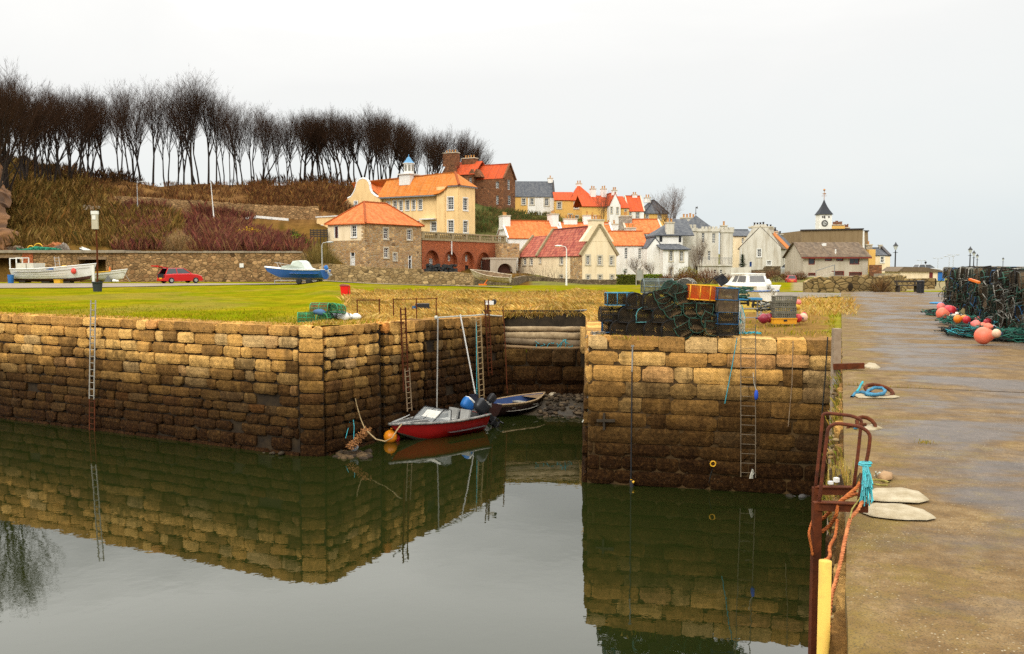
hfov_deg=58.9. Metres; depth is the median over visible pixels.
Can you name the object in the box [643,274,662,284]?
hedge
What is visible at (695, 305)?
lobster creel
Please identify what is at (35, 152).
bare tree
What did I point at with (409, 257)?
door
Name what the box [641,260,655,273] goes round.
bare tree
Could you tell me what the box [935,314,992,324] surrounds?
rope heap
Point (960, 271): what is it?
lobster creel
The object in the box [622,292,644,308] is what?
lobster creel
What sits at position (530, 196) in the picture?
slate house
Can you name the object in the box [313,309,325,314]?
blue bundle
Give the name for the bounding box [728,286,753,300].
lobster creel
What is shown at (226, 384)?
harbour wall
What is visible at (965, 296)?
lobster creel
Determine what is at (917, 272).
store shed
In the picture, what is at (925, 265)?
parked car
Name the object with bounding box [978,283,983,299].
lobster creel
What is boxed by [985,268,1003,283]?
lobster creel
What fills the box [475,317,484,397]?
ladder
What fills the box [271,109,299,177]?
bare tree
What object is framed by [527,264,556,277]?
wall creeper
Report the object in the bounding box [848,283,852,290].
wall hole
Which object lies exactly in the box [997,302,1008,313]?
lobster creel
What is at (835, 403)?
edge weeds
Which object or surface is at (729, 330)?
lobster creel
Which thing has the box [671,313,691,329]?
lobster creel
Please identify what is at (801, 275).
brown brush
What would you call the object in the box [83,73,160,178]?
bare tree
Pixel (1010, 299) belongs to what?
lobster creel
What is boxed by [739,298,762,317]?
trestle
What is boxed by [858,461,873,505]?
frayed rope
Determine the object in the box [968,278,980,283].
orange batten
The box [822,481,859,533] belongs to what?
tied rope
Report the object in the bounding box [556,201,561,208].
window
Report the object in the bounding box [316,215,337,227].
cream annex
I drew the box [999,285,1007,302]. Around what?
lobster creel
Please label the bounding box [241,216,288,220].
guard rail
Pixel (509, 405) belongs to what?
dinghy
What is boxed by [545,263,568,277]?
wall creeper
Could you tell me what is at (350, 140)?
bare tree
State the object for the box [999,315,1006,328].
lobster creel
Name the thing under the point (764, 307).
rope heap
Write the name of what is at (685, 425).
pier wall
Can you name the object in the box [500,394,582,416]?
mud
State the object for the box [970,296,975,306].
lobster creel
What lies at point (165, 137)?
bare tree
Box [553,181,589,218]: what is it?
ochre house
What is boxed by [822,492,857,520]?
tied rope
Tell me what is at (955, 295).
lobster creel
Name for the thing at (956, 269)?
lobster creel
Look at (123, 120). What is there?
bare tree
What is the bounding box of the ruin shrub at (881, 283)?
[867,276,896,291]
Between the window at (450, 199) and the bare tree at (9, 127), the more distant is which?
the window at (450, 199)
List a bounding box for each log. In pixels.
[503,326,579,331]
[503,332,579,339]
[503,338,579,346]
[503,344,579,349]
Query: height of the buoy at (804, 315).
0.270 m
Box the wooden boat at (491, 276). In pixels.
[470,269,511,282]
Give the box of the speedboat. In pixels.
[388,396,503,439]
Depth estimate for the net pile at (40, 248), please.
95.63 m
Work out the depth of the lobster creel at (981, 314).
26.25 m
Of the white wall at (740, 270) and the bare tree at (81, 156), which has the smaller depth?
the white wall at (740, 270)
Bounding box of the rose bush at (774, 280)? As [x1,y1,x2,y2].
[771,275,782,281]
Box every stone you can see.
[580,327,584,366]
[877,470,892,479]
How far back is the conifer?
119.54 m
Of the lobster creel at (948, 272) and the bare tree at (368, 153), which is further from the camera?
the bare tree at (368, 153)
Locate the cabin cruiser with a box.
[264,260,331,279]
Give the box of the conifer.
[738,254,746,266]
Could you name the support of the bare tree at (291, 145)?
on the ground at (260, 297)
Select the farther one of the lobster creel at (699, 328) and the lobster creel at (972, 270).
the lobster creel at (972, 270)
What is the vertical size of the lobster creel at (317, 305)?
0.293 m
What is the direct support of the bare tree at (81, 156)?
on the ground at (260, 297)
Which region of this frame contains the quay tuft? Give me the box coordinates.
[822,456,861,519]
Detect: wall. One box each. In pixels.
[0,250,306,281]
[0,312,301,455]
[115,196,318,219]
[299,315,503,455]
[302,264,473,285]
[474,275,640,285]
[502,345,583,395]
[581,318,830,495]
[730,267,750,276]
[751,266,780,276]
[803,274,906,292]
[825,348,846,653]
[869,265,881,275]
[907,278,934,288]
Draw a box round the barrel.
[7,275,13,282]
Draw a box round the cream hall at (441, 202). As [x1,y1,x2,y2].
[345,154,477,235]
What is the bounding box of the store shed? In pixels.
[882,267,944,280]
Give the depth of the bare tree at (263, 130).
165.82 m
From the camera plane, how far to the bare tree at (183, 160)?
171.18 m
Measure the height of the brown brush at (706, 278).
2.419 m
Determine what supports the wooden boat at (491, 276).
on the ground at (260, 297)
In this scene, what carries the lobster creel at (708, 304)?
on the lobster creel
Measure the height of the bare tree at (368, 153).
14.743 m
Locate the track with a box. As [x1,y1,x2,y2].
[776,291,872,299]
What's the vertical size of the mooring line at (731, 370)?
1.544 m
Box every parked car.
[151,265,202,282]
[785,275,796,281]
[913,264,941,269]
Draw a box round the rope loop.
[872,471,889,485]
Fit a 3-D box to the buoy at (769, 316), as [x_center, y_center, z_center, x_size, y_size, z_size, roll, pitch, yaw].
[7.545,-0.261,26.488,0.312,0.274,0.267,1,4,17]
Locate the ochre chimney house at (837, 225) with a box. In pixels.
[832,221,849,228]
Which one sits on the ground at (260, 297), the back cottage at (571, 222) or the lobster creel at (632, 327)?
the back cottage at (571, 222)
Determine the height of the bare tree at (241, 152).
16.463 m
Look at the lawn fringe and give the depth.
30.12 m
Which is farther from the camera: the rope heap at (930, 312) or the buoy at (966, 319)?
the rope heap at (930, 312)
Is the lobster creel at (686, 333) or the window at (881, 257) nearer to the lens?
the lobster creel at (686, 333)
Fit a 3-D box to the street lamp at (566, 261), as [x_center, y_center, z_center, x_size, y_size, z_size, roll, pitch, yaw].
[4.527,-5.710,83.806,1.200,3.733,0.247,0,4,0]
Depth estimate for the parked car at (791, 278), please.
91.97 m
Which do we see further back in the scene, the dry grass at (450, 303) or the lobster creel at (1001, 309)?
the dry grass at (450, 303)
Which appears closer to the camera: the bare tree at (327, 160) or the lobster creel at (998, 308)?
the lobster creel at (998, 308)
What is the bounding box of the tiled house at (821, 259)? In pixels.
[782,242,871,276]
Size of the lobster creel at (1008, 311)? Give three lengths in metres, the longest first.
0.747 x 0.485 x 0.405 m
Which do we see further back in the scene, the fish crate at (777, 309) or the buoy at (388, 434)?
the buoy at (388, 434)
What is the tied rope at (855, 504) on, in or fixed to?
attached to the ladder hoops
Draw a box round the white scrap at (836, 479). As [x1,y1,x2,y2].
[828,477,839,484]
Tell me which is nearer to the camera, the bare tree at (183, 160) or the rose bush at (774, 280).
the rose bush at (774, 280)
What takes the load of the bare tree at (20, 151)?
on the ground at (260, 297)
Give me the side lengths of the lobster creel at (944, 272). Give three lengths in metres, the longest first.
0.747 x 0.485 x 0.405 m
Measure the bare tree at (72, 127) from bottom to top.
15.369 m
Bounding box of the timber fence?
[310,229,327,245]
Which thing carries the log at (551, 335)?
on the log at (532, 342)
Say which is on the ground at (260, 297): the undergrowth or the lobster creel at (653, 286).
the undergrowth
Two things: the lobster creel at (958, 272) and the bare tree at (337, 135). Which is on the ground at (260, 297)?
the bare tree at (337, 135)
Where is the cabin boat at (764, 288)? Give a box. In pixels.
[718,273,780,307]
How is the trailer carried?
on the road
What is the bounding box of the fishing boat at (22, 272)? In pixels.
[9,257,95,282]
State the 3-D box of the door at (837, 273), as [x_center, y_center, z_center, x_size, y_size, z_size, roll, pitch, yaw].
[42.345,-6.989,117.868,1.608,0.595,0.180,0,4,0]
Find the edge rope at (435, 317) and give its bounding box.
[434,314,501,319]
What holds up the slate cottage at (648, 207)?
on the ground at (260, 297)
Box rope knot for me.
[749,469,754,478]
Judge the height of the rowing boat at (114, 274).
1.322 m
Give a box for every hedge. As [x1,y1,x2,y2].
[424,264,457,271]
[616,274,637,284]
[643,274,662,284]
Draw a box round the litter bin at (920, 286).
[916,280,924,292]
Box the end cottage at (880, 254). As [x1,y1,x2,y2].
[865,241,890,272]
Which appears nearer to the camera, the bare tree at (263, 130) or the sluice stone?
the sluice stone
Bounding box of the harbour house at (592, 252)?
[518,215,619,279]
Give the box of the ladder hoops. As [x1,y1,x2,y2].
[808,412,871,653]
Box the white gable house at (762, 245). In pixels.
[738,222,789,269]
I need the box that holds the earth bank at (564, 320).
[482,310,585,346]
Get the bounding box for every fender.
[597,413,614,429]
[754,390,757,399]
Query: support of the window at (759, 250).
in the white gable house at (762, 245)
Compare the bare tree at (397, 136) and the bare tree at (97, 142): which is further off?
the bare tree at (397, 136)
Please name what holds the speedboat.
on the harbour water
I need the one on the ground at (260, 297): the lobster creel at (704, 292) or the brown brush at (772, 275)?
the brown brush at (772, 275)
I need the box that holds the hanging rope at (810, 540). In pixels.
[808,520,813,555]
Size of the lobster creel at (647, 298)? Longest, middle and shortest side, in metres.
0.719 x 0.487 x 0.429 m
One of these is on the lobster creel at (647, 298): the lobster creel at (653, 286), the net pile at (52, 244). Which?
the lobster creel at (653, 286)
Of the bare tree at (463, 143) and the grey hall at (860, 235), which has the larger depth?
the bare tree at (463, 143)
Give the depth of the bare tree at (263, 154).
172.09 m
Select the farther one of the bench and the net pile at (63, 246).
the net pile at (63, 246)
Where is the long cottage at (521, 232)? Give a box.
[497,210,558,269]
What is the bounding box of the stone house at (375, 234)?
[324,201,424,268]
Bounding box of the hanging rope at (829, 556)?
[824,518,838,559]
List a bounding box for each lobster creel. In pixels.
[297,312,314,321]
[309,302,330,312]
[316,313,333,319]
[328,303,345,313]
[598,306,625,321]
[601,319,615,332]
[604,292,636,305]
[608,319,628,335]
[617,306,635,323]
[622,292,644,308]
[625,319,645,335]
[632,306,653,322]
[639,291,662,309]
[640,278,673,293]
[640,318,662,336]
[648,306,670,322]
[652,288,670,305]
[656,294,674,311]
[656,319,680,336]
[660,280,684,297]
[660,283,684,301]
[663,302,681,318]
[670,289,692,306]
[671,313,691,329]
[673,317,692,338]
[675,280,697,302]
[676,320,702,336]
[677,278,696,294]
[678,302,700,317]
[681,300,703,310]
[684,316,705,332]
[685,284,721,301]
[692,302,713,318]
[699,307,719,328]
[700,295,722,313]
[700,320,721,336]
[712,287,738,300]
[712,311,738,324]
[713,299,738,312]
[713,321,738,335]
[728,286,753,300]
[942,267,957,278]
[947,269,952,280]
[949,280,954,291]
[952,266,975,281]
[953,291,956,303]
[956,266,964,278]
[956,291,961,303]
[958,267,972,279]
[962,281,966,293]
[963,294,968,305]
[964,265,991,282]
[964,268,975,280]
[967,306,971,314]
[969,269,972,282]
[969,283,977,294]
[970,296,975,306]
[973,283,978,296]
[974,268,982,280]
[977,296,982,310]
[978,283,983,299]
[980,267,1009,283]
[980,310,987,318]
[982,280,991,299]
[982,296,988,310]
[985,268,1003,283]
[987,284,992,300]
[989,296,995,313]
[993,268,1023,287]
[993,283,1002,303]
[995,314,1003,327]
[996,299,1006,317]
[997,267,1013,282]
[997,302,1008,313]
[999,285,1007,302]
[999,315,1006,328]
[1002,270,1017,287]
[1007,302,1013,320]
[1008,282,1011,304]
[1009,297,1021,319]
[1010,269,1023,288]
[1012,282,1017,301]
[1015,286,1023,305]
[1015,305,1023,320]
[1016,271,1023,288]
[1018,272,1023,290]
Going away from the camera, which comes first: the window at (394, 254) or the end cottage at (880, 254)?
the window at (394, 254)
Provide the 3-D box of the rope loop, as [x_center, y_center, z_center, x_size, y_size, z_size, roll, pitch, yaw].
[2.865,1.161,7.047,0.150,0.092,0.349,2,5,30]
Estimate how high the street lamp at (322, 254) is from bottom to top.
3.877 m
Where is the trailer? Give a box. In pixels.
[274,278,322,283]
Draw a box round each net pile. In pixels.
[6,245,23,249]
[17,246,61,249]
[41,242,61,247]
[54,242,69,249]
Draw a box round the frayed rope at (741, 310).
[734,304,744,333]
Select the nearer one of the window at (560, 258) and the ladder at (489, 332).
the ladder at (489, 332)
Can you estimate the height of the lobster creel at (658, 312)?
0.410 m
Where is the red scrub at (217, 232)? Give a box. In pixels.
[108,196,317,252]
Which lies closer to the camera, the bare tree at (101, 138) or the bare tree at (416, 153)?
the bare tree at (101, 138)
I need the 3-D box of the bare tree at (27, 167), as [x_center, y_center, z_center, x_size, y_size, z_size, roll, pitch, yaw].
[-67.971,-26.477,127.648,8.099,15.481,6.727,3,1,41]
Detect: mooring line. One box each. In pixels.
[724,338,736,403]
[821,337,827,414]
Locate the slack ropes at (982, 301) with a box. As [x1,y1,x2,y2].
[938,272,1023,330]
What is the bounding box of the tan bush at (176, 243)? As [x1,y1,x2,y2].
[156,229,195,250]
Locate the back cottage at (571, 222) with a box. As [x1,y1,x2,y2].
[559,211,618,231]
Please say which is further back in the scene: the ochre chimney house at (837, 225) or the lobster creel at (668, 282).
the ochre chimney house at (837, 225)
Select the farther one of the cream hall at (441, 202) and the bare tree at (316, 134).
the bare tree at (316, 134)
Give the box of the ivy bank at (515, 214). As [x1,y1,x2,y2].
[475,205,618,233]
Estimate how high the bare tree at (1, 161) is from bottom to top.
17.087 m
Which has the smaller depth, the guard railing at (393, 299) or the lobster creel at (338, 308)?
the lobster creel at (338, 308)
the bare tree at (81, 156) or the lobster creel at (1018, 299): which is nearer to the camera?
the lobster creel at (1018, 299)
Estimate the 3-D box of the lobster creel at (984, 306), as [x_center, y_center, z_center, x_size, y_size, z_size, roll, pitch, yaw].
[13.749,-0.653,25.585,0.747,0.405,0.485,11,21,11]
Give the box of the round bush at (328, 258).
[296,238,350,264]
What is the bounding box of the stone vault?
[482,243,519,272]
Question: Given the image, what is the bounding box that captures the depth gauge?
[630,345,633,478]
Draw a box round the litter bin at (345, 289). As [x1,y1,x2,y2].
[339,284,349,295]
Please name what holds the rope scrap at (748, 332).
on the grass at (832, 301)
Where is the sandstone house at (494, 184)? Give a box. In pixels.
[442,150,516,209]
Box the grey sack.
[331,310,349,319]
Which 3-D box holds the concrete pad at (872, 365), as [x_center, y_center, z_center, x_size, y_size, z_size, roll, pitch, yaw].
[5.972,0.641,15.111,0.250,0.037,0.906,1,4,15]
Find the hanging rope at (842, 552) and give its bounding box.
[830,500,863,630]
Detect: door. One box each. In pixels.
[350,253,354,265]
[408,256,411,267]
[832,271,843,275]
[849,272,861,275]
[938,272,944,280]
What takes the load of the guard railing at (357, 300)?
on the ground at (260, 297)
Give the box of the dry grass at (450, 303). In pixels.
[336,286,608,321]
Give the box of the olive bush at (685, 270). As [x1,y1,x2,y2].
[673,266,700,281]
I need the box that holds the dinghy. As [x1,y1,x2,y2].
[486,392,545,416]
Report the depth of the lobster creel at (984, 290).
25.69 m
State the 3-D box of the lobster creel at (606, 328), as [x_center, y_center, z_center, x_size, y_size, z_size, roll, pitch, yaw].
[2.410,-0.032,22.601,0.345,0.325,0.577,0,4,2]
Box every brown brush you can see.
[654,273,675,283]
[672,269,701,282]
[692,268,721,283]
[765,270,785,280]
[777,271,798,279]
[793,271,808,279]
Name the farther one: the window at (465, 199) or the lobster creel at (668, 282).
the window at (465, 199)
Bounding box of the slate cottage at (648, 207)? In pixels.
[644,195,668,225]
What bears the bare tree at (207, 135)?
on the ground at (260, 297)
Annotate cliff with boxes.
[0,164,18,249]
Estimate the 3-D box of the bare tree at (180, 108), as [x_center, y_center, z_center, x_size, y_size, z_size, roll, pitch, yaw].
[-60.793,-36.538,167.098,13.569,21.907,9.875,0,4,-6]
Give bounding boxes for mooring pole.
[436,317,438,410]
[460,314,475,392]
[476,321,476,393]
[502,306,507,392]
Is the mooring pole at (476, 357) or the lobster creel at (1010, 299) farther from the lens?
the mooring pole at (476, 357)
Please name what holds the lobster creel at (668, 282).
on the lobster creel at (685, 298)
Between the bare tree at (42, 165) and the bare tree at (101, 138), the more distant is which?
the bare tree at (101, 138)
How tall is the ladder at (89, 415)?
1.246 m
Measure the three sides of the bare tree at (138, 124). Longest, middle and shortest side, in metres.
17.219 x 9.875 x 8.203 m
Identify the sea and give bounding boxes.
[890,266,1023,270]
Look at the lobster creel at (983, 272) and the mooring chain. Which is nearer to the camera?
the mooring chain
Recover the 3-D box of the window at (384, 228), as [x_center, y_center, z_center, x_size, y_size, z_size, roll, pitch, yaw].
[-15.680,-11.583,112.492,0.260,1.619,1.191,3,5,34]
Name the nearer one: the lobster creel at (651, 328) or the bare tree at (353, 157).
the lobster creel at (651, 328)
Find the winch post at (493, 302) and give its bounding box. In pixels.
[486,299,496,313]
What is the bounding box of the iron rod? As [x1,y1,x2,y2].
[788,341,793,426]
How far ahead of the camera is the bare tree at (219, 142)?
175.67 m
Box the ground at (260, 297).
[0,177,946,340]
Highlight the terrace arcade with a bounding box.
[421,231,506,271]
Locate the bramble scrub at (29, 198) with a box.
[0,157,186,249]
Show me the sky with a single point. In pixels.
(908, 115)
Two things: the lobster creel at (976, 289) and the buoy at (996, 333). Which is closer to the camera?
the buoy at (996, 333)
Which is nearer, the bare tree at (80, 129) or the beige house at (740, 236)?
the bare tree at (80, 129)
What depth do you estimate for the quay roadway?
7.12 m
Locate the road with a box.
[0,280,496,287]
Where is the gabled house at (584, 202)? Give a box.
[573,186,620,225]
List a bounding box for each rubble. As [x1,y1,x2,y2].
[536,393,583,417]
[827,378,838,619]
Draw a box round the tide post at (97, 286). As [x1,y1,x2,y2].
[91,211,102,291]
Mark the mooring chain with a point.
(872, 421)
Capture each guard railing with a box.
[356,299,379,313]
[392,298,436,317]
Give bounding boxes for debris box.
[412,303,429,308]
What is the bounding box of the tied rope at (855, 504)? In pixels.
[849,497,859,518]
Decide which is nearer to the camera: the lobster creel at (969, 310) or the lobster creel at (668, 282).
the lobster creel at (668, 282)
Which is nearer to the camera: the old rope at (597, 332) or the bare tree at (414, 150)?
the old rope at (597, 332)
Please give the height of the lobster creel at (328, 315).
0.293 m
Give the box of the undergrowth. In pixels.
[11,152,339,183]
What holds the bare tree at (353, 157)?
on the ground at (260, 297)
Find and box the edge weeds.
[822,354,934,539]
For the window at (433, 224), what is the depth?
143.60 m
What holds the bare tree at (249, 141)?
on the ground at (260, 297)
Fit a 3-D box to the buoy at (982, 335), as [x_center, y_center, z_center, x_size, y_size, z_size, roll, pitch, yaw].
[9.935,0.181,18.930,0.546,0.368,0.364,0,4,0]
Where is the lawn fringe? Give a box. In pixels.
[0,299,384,326]
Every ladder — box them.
[89,300,95,398]
[89,399,94,430]
[400,307,408,391]
[404,368,411,411]
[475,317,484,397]
[484,299,492,375]
[740,324,755,477]
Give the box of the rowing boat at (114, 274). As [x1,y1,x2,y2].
[85,269,127,281]
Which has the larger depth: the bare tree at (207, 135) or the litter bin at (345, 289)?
the bare tree at (207, 135)
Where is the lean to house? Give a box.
[645,218,693,277]
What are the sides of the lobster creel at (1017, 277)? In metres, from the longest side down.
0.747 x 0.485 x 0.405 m
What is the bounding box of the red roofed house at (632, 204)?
[617,192,644,217]
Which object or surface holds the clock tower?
on the ground at (260, 297)
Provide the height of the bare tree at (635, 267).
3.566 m
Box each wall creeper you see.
[510,264,536,276]
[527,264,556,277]
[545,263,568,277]
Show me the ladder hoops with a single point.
(818, 505)
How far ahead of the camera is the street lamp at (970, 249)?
117.58 m
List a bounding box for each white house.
[608,230,645,277]
[618,211,661,235]
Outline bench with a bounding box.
[894,280,916,291]
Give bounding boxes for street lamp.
[210,182,213,217]
[321,241,333,269]
[555,245,566,284]
[893,242,897,266]
[968,246,972,265]
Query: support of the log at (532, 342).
on the weir wall at (560, 371)
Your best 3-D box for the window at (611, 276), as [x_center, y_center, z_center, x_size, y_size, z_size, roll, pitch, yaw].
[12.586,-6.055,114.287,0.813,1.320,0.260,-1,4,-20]
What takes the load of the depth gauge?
attached to the pier wall at (685, 425)
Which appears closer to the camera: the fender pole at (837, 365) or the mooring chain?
the mooring chain
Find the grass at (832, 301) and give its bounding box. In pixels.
[601,294,860,340]
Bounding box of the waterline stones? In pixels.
[263,449,809,497]
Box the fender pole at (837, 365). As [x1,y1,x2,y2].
[827,328,864,533]
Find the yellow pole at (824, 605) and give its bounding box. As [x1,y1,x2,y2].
[817,559,831,653]
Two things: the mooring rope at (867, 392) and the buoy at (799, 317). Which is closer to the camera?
the mooring rope at (867, 392)
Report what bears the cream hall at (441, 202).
on the ground at (260, 297)
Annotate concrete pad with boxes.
[855,393,898,397]
[863,424,882,429]
[864,503,935,519]
[865,362,879,368]
[866,487,928,502]
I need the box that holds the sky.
[0,0,1023,309]
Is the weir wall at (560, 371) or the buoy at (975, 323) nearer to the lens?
the buoy at (975, 323)
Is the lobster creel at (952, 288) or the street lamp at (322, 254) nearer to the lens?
the lobster creel at (952, 288)
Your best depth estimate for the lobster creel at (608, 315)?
22.23 m
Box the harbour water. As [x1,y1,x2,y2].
[0,349,826,653]
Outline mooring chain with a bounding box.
[843,415,876,437]
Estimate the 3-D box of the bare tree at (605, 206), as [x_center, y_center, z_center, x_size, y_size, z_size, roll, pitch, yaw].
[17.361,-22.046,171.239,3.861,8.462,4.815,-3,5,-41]
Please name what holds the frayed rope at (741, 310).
on the rope scrap at (748, 332)
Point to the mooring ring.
(887, 388)
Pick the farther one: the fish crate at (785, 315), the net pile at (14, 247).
the net pile at (14, 247)
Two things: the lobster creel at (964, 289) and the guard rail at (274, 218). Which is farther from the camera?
the guard rail at (274, 218)
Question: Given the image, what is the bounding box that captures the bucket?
[470,394,478,400]
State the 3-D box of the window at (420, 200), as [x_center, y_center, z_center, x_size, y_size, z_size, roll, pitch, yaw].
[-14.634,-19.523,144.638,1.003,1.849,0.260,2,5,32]
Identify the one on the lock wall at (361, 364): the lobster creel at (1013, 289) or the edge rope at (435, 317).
the edge rope at (435, 317)
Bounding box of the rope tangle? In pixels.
[345,426,371,449]
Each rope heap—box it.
[755,301,770,315]
[920,309,960,315]
[934,325,958,334]
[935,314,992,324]
[945,324,1003,337]
[974,326,1023,342]
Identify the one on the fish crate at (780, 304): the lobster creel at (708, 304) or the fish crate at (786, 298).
the fish crate at (786, 298)
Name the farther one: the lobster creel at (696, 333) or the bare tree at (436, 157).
the bare tree at (436, 157)
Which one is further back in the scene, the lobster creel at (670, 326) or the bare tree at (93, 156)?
the bare tree at (93, 156)
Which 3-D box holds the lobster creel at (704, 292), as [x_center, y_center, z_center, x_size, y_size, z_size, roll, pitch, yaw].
[4.540,-0.815,21.546,0.751,0.368,0.469,4,4,-2]
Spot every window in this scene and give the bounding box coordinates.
[334,226,338,237]
[350,224,356,237]
[383,227,389,239]
[383,247,389,258]
[392,252,397,261]
[398,200,402,210]
[405,199,409,210]
[406,228,412,240]
[411,199,415,210]
[417,199,422,210]
[430,221,436,231]
[446,196,453,210]
[447,219,453,232]
[463,197,467,210]
[463,220,468,233]
[521,197,526,204]
[529,197,534,204]
[529,257,532,265]
[544,197,549,205]
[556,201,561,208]
[558,257,562,264]
[585,254,590,265]
[597,255,602,265]
[609,255,614,265]
[609,274,614,279]
[635,212,639,217]
[638,248,640,258]
[668,250,673,261]
[679,250,683,261]
[712,233,714,242]
[756,248,761,257]
[766,260,771,265]
[808,258,814,264]
[849,258,858,264]
[880,256,884,262]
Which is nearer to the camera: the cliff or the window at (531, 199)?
the cliff
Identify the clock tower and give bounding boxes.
[815,189,832,228]
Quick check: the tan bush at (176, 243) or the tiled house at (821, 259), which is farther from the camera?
the tiled house at (821, 259)
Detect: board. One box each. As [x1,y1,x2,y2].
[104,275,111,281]
[636,269,643,284]
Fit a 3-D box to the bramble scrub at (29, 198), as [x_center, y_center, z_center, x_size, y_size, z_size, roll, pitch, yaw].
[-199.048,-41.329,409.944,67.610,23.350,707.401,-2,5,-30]
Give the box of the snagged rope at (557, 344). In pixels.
[535,339,572,346]
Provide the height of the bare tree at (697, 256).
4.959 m
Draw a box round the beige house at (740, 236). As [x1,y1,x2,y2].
[732,229,749,267]
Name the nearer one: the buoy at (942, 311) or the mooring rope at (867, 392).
the mooring rope at (867, 392)
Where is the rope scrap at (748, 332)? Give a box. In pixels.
[739,331,761,333]
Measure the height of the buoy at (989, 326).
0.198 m
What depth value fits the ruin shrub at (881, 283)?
57.52 m
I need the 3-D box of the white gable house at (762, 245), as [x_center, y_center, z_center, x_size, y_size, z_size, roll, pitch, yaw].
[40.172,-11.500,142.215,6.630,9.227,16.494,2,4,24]
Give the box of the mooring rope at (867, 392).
[850,386,886,396]
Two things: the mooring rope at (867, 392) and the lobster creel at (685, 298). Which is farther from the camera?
the lobster creel at (685, 298)
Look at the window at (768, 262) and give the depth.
134.40 m
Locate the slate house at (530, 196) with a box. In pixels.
[515,176,554,214]
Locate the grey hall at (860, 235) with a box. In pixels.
[781,228,868,248]
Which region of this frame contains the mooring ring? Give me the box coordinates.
[863,383,894,395]
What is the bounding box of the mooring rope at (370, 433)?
[355,398,401,441]
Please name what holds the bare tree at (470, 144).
on the ground at (260, 297)
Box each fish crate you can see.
[54,279,62,282]
[770,301,795,306]
[770,312,796,317]
[770,318,797,323]
[771,296,796,301]
[771,306,796,311]
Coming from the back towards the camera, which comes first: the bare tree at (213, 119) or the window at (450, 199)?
the bare tree at (213, 119)
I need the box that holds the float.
[630,479,634,486]
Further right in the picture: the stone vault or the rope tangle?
the stone vault
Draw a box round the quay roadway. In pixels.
[841,291,1023,653]
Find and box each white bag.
[337,312,349,320]
[351,313,360,319]
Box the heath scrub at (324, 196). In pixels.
[82,177,355,213]
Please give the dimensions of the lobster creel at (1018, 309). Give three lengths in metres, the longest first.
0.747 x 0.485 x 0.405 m
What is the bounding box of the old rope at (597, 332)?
[585,331,605,337]
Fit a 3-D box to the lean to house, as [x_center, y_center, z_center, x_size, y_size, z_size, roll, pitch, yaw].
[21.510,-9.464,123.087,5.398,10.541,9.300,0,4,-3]
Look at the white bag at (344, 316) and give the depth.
27.47 m
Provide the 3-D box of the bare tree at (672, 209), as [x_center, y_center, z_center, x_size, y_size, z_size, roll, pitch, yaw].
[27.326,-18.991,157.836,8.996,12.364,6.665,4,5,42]
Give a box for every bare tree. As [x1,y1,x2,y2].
[0,57,49,187]
[0,72,60,185]
[0,74,62,191]
[0,75,32,186]
[8,87,55,180]
[9,83,57,181]
[10,90,51,179]
[11,85,68,182]
[25,92,53,179]
[29,88,83,181]
[29,91,105,182]
[33,84,65,178]
[39,86,75,178]
[44,82,105,175]
[47,87,106,180]
[57,91,90,171]
[59,83,111,176]
[74,90,112,175]
[77,104,119,178]
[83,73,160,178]
[90,90,135,173]
[91,96,114,170]
[93,98,119,180]
[97,80,138,176]
[112,92,153,181]
[131,87,187,185]
[133,80,176,184]
[153,73,218,183]
[153,79,209,184]
[158,89,205,183]
[160,63,218,184]
[182,89,242,184]
[184,79,229,183]
[200,81,243,182]
[206,110,255,179]
[207,98,250,181]
[209,96,256,186]
[234,103,280,180]
[246,110,301,177]
[252,103,279,184]
[265,117,289,184]
[266,113,306,182]
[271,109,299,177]
[284,103,318,180]
[290,107,343,177]
[291,108,321,179]
[292,111,327,173]
[293,113,320,173]
[298,117,331,180]
[304,113,326,176]
[309,108,352,179]
[311,124,343,181]
[313,110,361,184]
[322,111,359,178]
[330,114,366,177]
[334,112,364,182]
[338,108,366,181]
[348,107,394,179]
[350,105,394,176]
[354,117,390,179]
[361,117,401,178]
[362,111,396,179]
[366,109,394,178]
[374,109,414,177]
[382,119,422,171]
[383,114,406,169]
[389,118,429,177]
[392,123,425,164]
[393,123,431,173]
[399,132,429,173]
[413,128,446,173]
[421,134,448,173]
[422,130,443,173]
[427,126,455,171]
[443,125,472,161]
[448,132,489,161]
[448,135,481,157]
[466,141,496,164]
[591,193,612,218]
[623,257,646,280]
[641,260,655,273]
[649,187,684,224]
[664,262,674,273]
[688,246,705,273]
[692,237,709,275]
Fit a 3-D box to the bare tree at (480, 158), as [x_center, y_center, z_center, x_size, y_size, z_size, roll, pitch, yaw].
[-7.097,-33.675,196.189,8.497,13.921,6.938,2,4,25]
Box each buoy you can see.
[384,428,396,441]
[755,313,768,323]
[767,313,772,322]
[796,314,803,322]
[800,313,807,321]
[936,307,951,319]
[937,303,944,308]
[945,305,957,313]
[953,315,962,322]
[962,316,970,323]
[968,320,980,327]
[974,327,1002,343]
[983,318,993,323]
[984,323,994,329]
[992,329,1000,337]
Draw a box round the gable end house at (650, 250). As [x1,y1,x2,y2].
[641,236,660,276]
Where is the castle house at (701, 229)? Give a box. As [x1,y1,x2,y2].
[680,207,733,277]
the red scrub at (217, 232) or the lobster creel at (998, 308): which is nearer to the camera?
the lobster creel at (998, 308)

